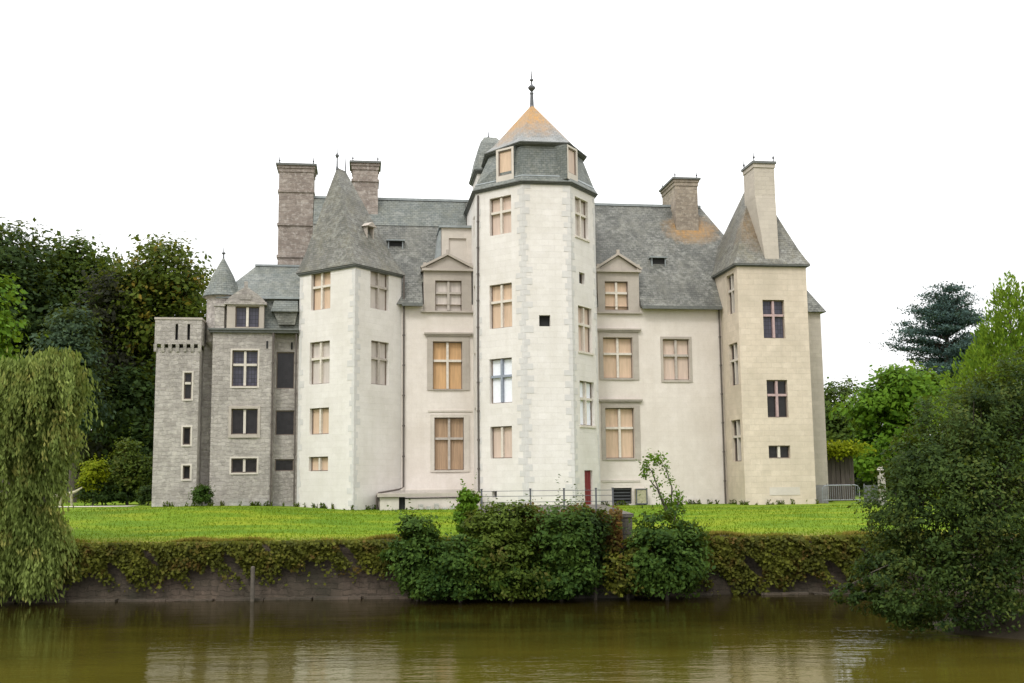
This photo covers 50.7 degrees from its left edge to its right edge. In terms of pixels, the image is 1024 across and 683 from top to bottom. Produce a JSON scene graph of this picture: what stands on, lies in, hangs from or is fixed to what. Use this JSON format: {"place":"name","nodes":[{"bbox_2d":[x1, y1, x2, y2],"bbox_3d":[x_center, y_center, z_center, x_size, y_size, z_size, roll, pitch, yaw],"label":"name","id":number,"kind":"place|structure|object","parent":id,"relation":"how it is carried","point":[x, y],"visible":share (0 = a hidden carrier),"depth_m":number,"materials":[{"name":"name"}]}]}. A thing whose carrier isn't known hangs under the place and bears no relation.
{"place":"outdoors","nodes":[
{"label":"outdoors","id":0,"kind":"place"},
{"bbox_2d":[59,506,118,506],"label":"path","id":1,"kind":"structure","parent":0,"point":[90,506],"depth_m":62.88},
{"bbox_2d":[62,504,957,542],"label":"grass","id":2,"kind":"structure","parent":0,"point":[456,532],"depth_m":52.01,"materials":[{"name":"green plant"}]},
{"bbox_2d":[0,592,1023,682],"bbox_3d":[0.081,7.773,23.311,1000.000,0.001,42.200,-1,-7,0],"label":"water","id":3,"kind":"structure","parent":0,"point":[759,638],"depth_m":31.46,"materials":[{"name":"liquid"}]},
{"bbox_2d":[250,566,254,601],"bbox_3d":[-10.380,10.267,43.169,0.170,2.530,0.162,-1,-7,0],"label":"mooring post","id":4,"kind":"object","parent":3,"relation":"in","point":[252,588],"visible":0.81,"depth_m":43.18,"materials":[{"name":"grey wood"}]},
{"bbox_2d":[376,499,453,600],"bbox_3d":[-3.638,8.428,42.934,3.598,4.286,2.801,-1,-7,0],"label":"shrub","id":5,"kind":"object","parent":3,"relation":"in","point":[411,550],"visible":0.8,"depth_m":42.46,"materials":[{"name":"green plant"}]},
{"bbox_2d":[401,527,520,601],"bbox_3d":[-1.965,8.793,42.237,4.798,3.352,2.756,-1,-7,0],"label":"shrub","id":6,"kind":"object","parent":3,"relation":"in","point":[454,577],"visible":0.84,"depth_m":41.57,"materials":[{"name":"green plant"}]},
{"bbox_2d":[460,493,569,601],"bbox_3d":[0.106,8.226,42.397,4.439,4.496,3.402,-1,-7,0],"label":"shrub","id":7,"kind":"object","parent":3,"relation":"in","point":[501,534],"visible":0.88,"depth_m":41.91,"materials":[{"name":"green plant"}]},
{"bbox_2d":[519,474,614,600],"bbox_3d":[2.047,7.835,42.469,3.949,5.229,2.821,-1,-7,0],"label":"shrub","id":8,"kind":"object","parent":3,"relation":"in","point":[560,561],"visible":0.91,"depth_m":41.71,"materials":[{"name":"green plant"}]},
{"bbox_2d":[567,481,614,599],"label":"shrub","id":9,"kind":"object","parent":3,"relation":"in","point":[598,560],"visible":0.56,"depth_m":42.41,"materials":[{"name":"green plant"}]},
{"bbox_2d":[597,532,660,599],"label":"shrub","id":10,"kind":"object","parent":3,"relation":"in","point":[614,585],"visible":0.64,"depth_m":42.09,"materials":[{"name":"green plant"}]},
{"bbox_2d":[613,494,719,599],"bbox_3d":[6.036,8.207,42.370,4.201,4.381,3.173,-1,-7,0],"label":"shrub","id":11,"kind":"object","parent":3,"relation":"in","point":[678,546],"visible":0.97,"depth_m":41.75,"materials":[{"name":"green plant"}]},
{"bbox_2d":[636,448,687,523],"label":"climbing plant","id":12,"kind":"object","parent":11,"relation":"on","point":[677,500],"visible":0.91,"depth_m":43.88,"materials":[{"name":"green plant"}]},
{"bbox_2d":[0,0,1023,429],"label":"sky","id":13,"kind":"structure","parent":0,"point":[893,130],"materials":[{"name":"white"}]},
{"bbox_2d":[56,494,1023,639],"bbox_3d":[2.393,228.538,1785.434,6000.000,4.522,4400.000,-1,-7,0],"label":"ground","id":14,"kind":"structure","parent":0,"point":[1013,634],"depth_m":52.41,"materials":[{"name":"green plant"}]},
{"bbox_2d":[0,273,48,362],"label":"broadleaf tree","id":15,"kind":"object","parent":14,"relation":"on","point":[8,324],"visible":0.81,"depth_m":50.90,"materials":[{"name":"green plant"}]},
{"bbox_2d":[0,212,75,493],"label":"broadleaf tree","id":16,"kind":"object","parent":14,"relation":"on","point":[14,259],"visible":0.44,"depth_m":89.82,"materials":[{"name":"green plant"}]},
{"bbox_2d":[0,459,85,497],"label":"broadleaf tree","id":17,"kind":"object","parent":14,"relation":"on","point":[65,482],"depth_m":96.78,"materials":[{"name":"green plant"}]},
{"bbox_2d":[0,345,102,606],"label":"weeping willow","id":18,"kind":"object","parent":14,"relation":"on","point":[40,445],"visible":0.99,"depth_m":43.21,"materials":[{"name":"green plant"}]},
{"bbox_2d":[53,487,81,505],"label":"log seat","id":19,"kind":"object","parent":14,"relation":"on","point":[71,499],"visible":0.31,"depth_m":65.34,"materials":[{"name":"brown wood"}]},
{"bbox_2d":[11,227,129,494],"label":"broadleaf tree","id":20,"kind":"object","parent":14,"relation":"on","point":[83,256],"visible":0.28,"depth_m":94.17,"materials":[{"name":"green plant"}]},
{"bbox_2d":[20,300,121,502],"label":"broadleaf tree","id":21,"kind":"object","parent":14,"relation":"on","point":[70,331],"visible":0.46,"depth_m":77.80,"materials":[{"name":"green plant"}]},
{"bbox_2d":[76,453,112,505],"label":"shrub","id":22,"kind":"object","parent":14,"relation":"on","point":[92,473],"visible":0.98,"depth_m":66.13,"materials":[{"name":"green plant"}]},
{"bbox_2d":[67,479,134,505],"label":"shrub","id":23,"kind":"object","parent":14,"relation":"on","point":[102,497],"visible":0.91,"depth_m":66.37,"materials":[{"name":"green plant"}]},
{"bbox_2d":[52,263,153,493],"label":"broadleaf tree","id":24,"kind":"object","parent":14,"relation":"on","point":[106,316],"visible":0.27,"depth_m":84.64,"materials":[{"name":"green plant"}]},
{"bbox_2d":[89,356,155,484],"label":"broadleaf tree","id":25,"kind":"object","parent":14,"relation":"on","point":[137,383],"visible":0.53,"depth_m":82.11,"materials":[{"name":"green plant"}]},
{"bbox_2d":[97,423,151,504],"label":"shrub","id":26,"kind":"object","parent":14,"relation":"on","point":[125,465],"visible":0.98,"depth_m":67.02,"materials":[{"name":"green plant"}]},
{"bbox_2d":[122,445,152,504],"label":"shrub","id":27,"kind":"object","parent":14,"relation":"on","point":[149,471],"visible":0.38,"depth_m":67.93,"materials":[{"name":"green plant"}]},
{"bbox_2d":[133,478,151,505],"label":"shrub","id":28,"kind":"object","parent":14,"relation":"on","point":[145,493],"visible":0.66,"depth_m":64.92,"materials":[{"name":"green plant"}]},
{"bbox_2d":[86,231,215,420],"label":"broadleaf tree","id":29,"kind":"object","parent":14,"relation":"on","point":[156,288],"visible":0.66,"depth_m":86.52,"materials":[{"name":"green plant"}]},
{"bbox_2d":[188,483,216,505],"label":"shrub","id":30,"kind":"object","parent":14,"relation":"on","point":[204,491],"visible":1,"depth_m":60.99,"materials":[{"name":"green plant"}]},
{"bbox_2d":[377,492,480,509],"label":"terrace wall","id":31,"kind":"structure","parent":14,"relation":"on","point":[397,501],"depth_m":60.68,"materials":[{"name":"stone"}]},
{"bbox_2d":[446,474,482,540],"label":"shrub","id":32,"kind":"object","parent":14,"relation":"on","point":[467,498],"visible":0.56,"depth_m":43.60,"materials":[{"name":"green plant"}]},
{"bbox_2d":[151,69,828,509],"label":"chateau","id":33,"kind":"structure","parent":14,"relation":"on","point":[525,317],"depth_m":64.67,"materials":[{"name":"beige stone"}]},
{"bbox_2d":[183,466,189,478],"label":"window","id":34,"kind":"structure","parent":33,"relation":"in","point":[186,469],"depth_m":62.27,"materials":[{"name":"glass"}]},
{"bbox_2d":[183,427,190,444],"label":"window","id":35,"kind":"structure","parent":33,"relation":"in","point":[186,430],"depth_m":62.55,"materials":[{"name":"glass"}]},
{"bbox_2d":[184,373,191,398],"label":"window","id":36,"kind":"structure","parent":33,"relation":"in","point":[188,376],"depth_m":62.89,"materials":[{"name":"glass"}]},
{"bbox_2d":[231,458,256,472],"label":"window","id":37,"kind":"structure","parent":33,"relation":"in","point":[239,465],"depth_m":63.44,"materials":[{"name":"glass"}]},
{"bbox_2d":[231,409,257,433],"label":"window","id":38,"kind":"structure","parent":33,"relation":"in","point":[244,421],"depth_m":63.78,"materials":[{"name":"glass"}]},
{"bbox_2d":[232,351,257,385],"bbox_3d":[-15.839,1.608,64.111,1.471,2.133,0.215,0,-7,-8],"label":"window","id":39,"kind":"structure","parent":33,"relation":"in","point":[245,363],"depth_m":64.16,"materials":[{"name":"glass"}]},
{"bbox_2d":[235,307,258,326],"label":"window","id":40,"kind":"structure","parent":33,"relation":"in","point":[245,316],"depth_m":64.31,"materials":[{"name":"glass"}]},
{"bbox_2d":[275,410,293,434],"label":"window","id":41,"kind":"structure","parent":33,"relation":"in","point":[284,418],"depth_m":64.58,"materials":[{"name":"black glass"}]},
{"bbox_2d":[275,459,293,470],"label":"window","id":42,"kind":"structure","parent":33,"relation":"in","point":[280,464],"depth_m":64.27,"materials":[{"name":"black glass"}]},
{"bbox_2d":[276,352,294,388],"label":"window","id":43,"kind":"structure","parent":33,"relation":"in","point":[285,360],"depth_m":64.98,"materials":[{"name":"black glass"}]},
{"bbox_2d":[311,457,327,470],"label":"window","id":44,"kind":"structure","parent":33,"relation":"in","point":[317,463],"depth_m":62.76,"materials":[{"name":"glass"}]},
{"bbox_2d":[311,341,329,383],"bbox_3d":[-11.182,1.259,63.514,1.664,2.496,0.215,-6,-9,36],"label":"window","id":45,"kind":"structure","parent":33,"relation":"in","point":[320,359],"depth_m":63.55,"materials":[{"name":"glass"}]},
{"bbox_2d":[312,408,328,434],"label":"window","id":46,"kind":"structure","parent":33,"relation":"in","point":[320,416],"depth_m":63.07,"materials":[{"name":"glass"}]},
{"bbox_2d":[313,272,330,310],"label":"window","id":47,"kind":"structure","parent":33,"relation":"in","point":[321,300],"depth_m":64.06,"materials":[{"name":"glass"}]},
{"bbox_2d":[370,272,386,310],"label":"window","id":48,"kind":"structure","parent":33,"relation":"in","point":[378,288],"depth_m":64.17,"materials":[{"name":"beige glass"}]},
{"bbox_2d":[371,341,386,384],"bbox_3d":[-7.922,1.284,63.677,0.215,2.547,1.592,-5,-9,33],"label":"window","id":49,"kind":"structure","parent":33,"relation":"in","point":[378,349],"depth_m":63.67,"materials":[{"name":"beige glass"}]},
{"bbox_2d":[433,342,461,388],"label":"window","id":50,"kind":"structure","parent":33,"relation":"in","point":[447,356],"depth_m":65.84,"materials":[{"name":"glass"}]},
{"bbox_2d":[435,281,460,310],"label":"window","id":51,"kind":"structure","parent":33,"relation":"in","point":[446,292],"depth_m":66.32,"materials":[{"name":"beige glass"}]},
{"bbox_2d":[434,418,463,469],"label":"window","id":52,"kind":"structure","parent":33,"relation":"in","point":[448,432],"depth_m":65.25,"materials":[{"name":"beige glass"}]},
{"bbox_2d":[491,196,510,235],"bbox_3d":[-0.576,-7.428,63.958,1.612,2.260,0.215,-6,-9,37],"label":"window","id":53,"kind":"structure","parent":33,"relation":"in","point":[501,207],"depth_m":63.97,"materials":[{"name":"glass"}]},
{"bbox_2d":[491,283,511,328],"bbox_3d":[-0.546,-2.067,63.303,1.655,2.593,0.215,-6,-9,37],"label":"window","id":54,"kind":"structure","parent":33,"relation":"in","point":[501,302],"depth_m":63.34,"materials":[{"name":"glass"}]},
{"bbox_2d":[491,358,511,403],"bbox_3d":[-0.541,2.288,62.785,1.642,2.597,0.215,-6,-9,37],"label":"window","id":55,"kind":"structure","parent":33,"relation":"in","point":[501,376],"depth_m":62.82,"materials":[{"name":"white glass"}]},
{"bbox_2d":[492,426,511,457],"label":"window","id":56,"kind":"structure","parent":33,"relation":"in","point":[501,436],"depth_m":62.35,"materials":[{"name":"glass"}]},
{"bbox_2d":[499,149,511,175],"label":"window","id":57,"kind":"structure","parent":33,"relation":"in","point":[504,156],"depth_m":64.03,"materials":[{"name":"glass"}]},
{"bbox_2d":[568,147,575,174],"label":"window","id":58,"kind":"structure","parent":33,"relation":"in","point":[571,153],"depth_m":64.02,"materials":[{"name":"glass"}]},
{"bbox_2d":[575,198,589,242],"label":"window","id":59,"kind":"structure","parent":33,"relation":"in","point":[580,216],"depth_m":64.55,"materials":[{"name":"glass"}]},
{"bbox_2d":[578,306,593,355],"bbox_3d":[4.232,-0.637,63.827,0.365,2.808,1.923,-5,-8,31],"label":"window","id":60,"kind":"structure","parent":33,"relation":"in","point":[583,313],"depth_m":63.89,"materials":[{"name":"glass"}]},
{"bbox_2d":[584,471,590,504],"bbox_3d":[4.321,8.533,62.755,0.080,2.060,1.000,-5,-8,31],"label":"door","id":61,"kind":"structure","parent":33,"relation":"in","point":[587,473],"depth_m":62.85,"materials":[{"name":"wood"}]},
{"bbox_2d":[580,381,596,427],"bbox_3d":[4.317,3.705,63.347,0.365,2.712,2.015,-5,-8,31],"label":"window","id":62,"kind":"structure","parent":33,"relation":"in","point":[585,387],"depth_m":63.41,"materials":[{"name":"glass"}]},
{"bbox_2d":[605,282,627,309],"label":"window","id":63,"kind":"structure","parent":33,"relation":"in","point":[615,292],"depth_m":67.80,"materials":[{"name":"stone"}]},
{"bbox_2d":[603,338,631,377],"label":"window","id":64,"kind":"structure","parent":33,"relation":"in","point":[617,352],"depth_m":67.37,"materials":[{"name":"glass"}]},
{"bbox_2d":[605,408,633,457],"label":"window","id":65,"kind":"structure","parent":33,"relation":"in","point":[619,421],"depth_m":66.79,"materials":[{"name":"glass"}]},
{"bbox_2d":[663,339,688,379],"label":"window","id":66,"kind":"structure","parent":33,"relation":"in","point":[675,352],"depth_m":67.86,"materials":[{"name":"beige glass"}]},
{"bbox_2d":[728,274,734,313],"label":"window","id":67,"kind":"structure","parent":33,"relation":"in","point":[731,279],"depth_m":66.73,"materials":[{"name":"stone"}]},
{"bbox_2d":[731,343,738,385],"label":"window","id":68,"kind":"structure","parent":33,"relation":"in","point":[734,361],"depth_m":66.11,"materials":[{"name":"stone"}]},
{"bbox_2d":[733,420,741,461],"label":"window","id":69,"kind":"structure","parent":33,"relation":"in","point":[737,435],"depth_m":65.55,"materials":[{"name":"stone"}]},
{"bbox_2d":[762,300,783,337],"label":"window","id":70,"kind":"structure","parent":33,"relation":"in","point":[773,321],"depth_m":65.71,"materials":[{"name":"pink glass"}]},
{"bbox_2d":[766,380,786,417],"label":"window","id":71,"kind":"structure","parent":33,"relation":"in","point":[776,389],"depth_m":65.10,"materials":[{"name":"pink glass"}]},
{"bbox_2d":[769,446,788,457],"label":"window","id":72,"kind":"structure","parent":33,"relation":"in","point":[774,451],"depth_m":64.72,"materials":[{"name":"glass"}]},
{"bbox_2d":[162,498,832,509],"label":"weeds","id":73,"kind":"object","parent":14,"relation":"on","point":[616,503],"visible":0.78,"depth_m":63.19,"materials":[{"name":"green plant"}]},
{"bbox_2d":[64,529,950,546],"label":"grass","id":74,"kind":"structure","parent":14,"relation":"on","point":[391,536],"depth_m":44.31,"materials":[{"name":"green plant"}]},
{"bbox_2d":[0,535,1023,602],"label":"bank wall","id":75,"kind":"structure","parent":14,"relation":"on","point":[208,585],"depth_m":43.97,"materials":[{"name":"stone"}]},
{"bbox_2d":[46,539,401,592],"bbox_3d":[-11.557,9.083,43.612,15.832,2.113,0.806,-1,-7,0],"label":"ivy","id":76,"kind":"object","parent":75,"relation":"attached to","point":[127,558],"visible":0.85,"depth_m":43.68,"materials":[{"name":"green plant"}]},
{"bbox_2d":[425,539,687,593],"bbox_3d":[1.502,9.294,43.560,11.317,2.810,0.756,-1,-7,0],"label":"ivy","id":77,"kind":"object","parent":75,"relation":"attached to","point":[451,544],"visible":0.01,"depth_m":43.69,"materials":[{"name":"green plant"}]},
{"bbox_2d":[694,533,945,594],"bbox_3d":[12.143,9.202,43.551,11.083,2.862,0.823,-1,-7,0],"label":"ivy","id":78,"kind":"object","parent":75,"relation":"attached to","point":[801,554],"visible":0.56,"depth_m":43.65,"materials":[{"name":"green plant"}]},
{"bbox_2d":[473,504,633,599],"bbox_3d":[1.631,10.148,50.546,6.570,4.560,15.160,-1,-7,0],"label":"bastion","id":79,"kind":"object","parent":14,"relation":"on","point":[625,519],"visible":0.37,"depth_m":43.27,"materials":[{"name":"grey stone"}]},
{"bbox_2d":[480,488,613,510],"bbox_3d":[1.499,6.754,45.914,5.680,1.020,0.100,-1,-7,0],"label":"railing","id":80,"kind":"object","parent":79,"relation":"on","point":[564,495],"visible":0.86,"depth_m":45.92,"materials":[{"name":"metal"}]},
{"bbox_2d":[523,502,623,553],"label":"creeper","id":81,"kind":"object","parent":79,"relation":"on","point":[617,536],"visible":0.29,"depth_m":42.88,"materials":[{"name":"green plant"}]},
{"bbox_2d":[635,489,647,503],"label":"meter cabinet","id":82,"kind":"object","parent":14,"relation":"on","point":[643,496],"visible":0.86,"depth_m":65.80,"materials":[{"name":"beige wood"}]},
{"bbox_2d":[816,484,827,502],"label":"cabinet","id":83,"kind":"object","parent":14,"relation":"on","point":[819,492],"visible":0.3,"depth_m":65.69,"materials":[{"name":"grey metal"}]},
{"bbox_2d":[827,443,854,500],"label":"shed","id":84,"kind":"structure","parent":14,"relation":"on","point":[840,472],"depth_m":71.38,"materials":[{"name":"wood"}]},
{"bbox_2d":[826,438,876,461],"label":"creeper","id":85,"kind":"object","parent":84,"relation":"on","point":[840,449],"visible":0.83,"depth_m":70.81,"materials":[{"name":"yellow plant"}]},
{"bbox_2d":[822,485,859,503],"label":"crowd barrier","id":86,"kind":"object","parent":14,"relation":"on","point":[838,489],"visible":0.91,"depth_m":65.34,"materials":[{"name":"metal"}]},
{"bbox_2d":[824,375,878,444],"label":"broadleaf tree","id":87,"kind":"object","parent":14,"relation":"on","point":[836,429],"visible":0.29,"depth_m":93.72,"materials":[{"name":"green plant"}]},
{"bbox_2d":[863,484,878,502],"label":"fence panel","id":88,"kind":"object","parent":14,"relation":"on","point":[867,486],"visible":0.18,"depth_m":66.09,"materials":[{"name":"grey metal"}]},
{"bbox_2d":[877,467,886,504],"bbox_3d":[20.360,8.102,59.427,0.440,2.450,0.440,-1,-7,0],"label":"gate post","id":89,"kind":"object","parent":14,"relation":"on","point":[879,477],"visible":0.23,"depth_m":59.35,"materials":[{"name":"beige stone"}]},
{"bbox_2d":[827,360,956,494],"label":"broadleaf tree","id":90,"kind":"object","parent":14,"relation":"on","point":[886,406],"visible":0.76,"depth_m":81.76,"materials":[{"name":"green plant"}]},
{"bbox_2d":[854,454,941,494],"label":"broadleaf tree","id":91,"kind":"object","parent":14,"relation":"on","point":[859,482],"visible":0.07,"depth_m":87.40,"materials":[{"name":"green plant"}]},
{"bbox_2d":[827,344,1023,633],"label":"willow bush","id":92,"kind":"object","parent":14,"relation":"on","point":[990,512],"visible":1,"depth_m":32.03,"materials":[{"name":"green plant"}]},
{"bbox_2d":[869,281,993,390],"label":"cedar tree","id":93,"kind":"object","parent":14,"relation":"on","point":[942,314],"visible":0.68,"depth_m":108.14,"materials":[{"name":"green plant"}]},
{"bbox_2d":[917,270,1023,505],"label":"broadleaf tree","id":94,"kind":"object","parent":14,"relation":"on","point":[998,338],"visible":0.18,"depth_m":61.79,"materials":[{"name":"green plant"}]}
]}

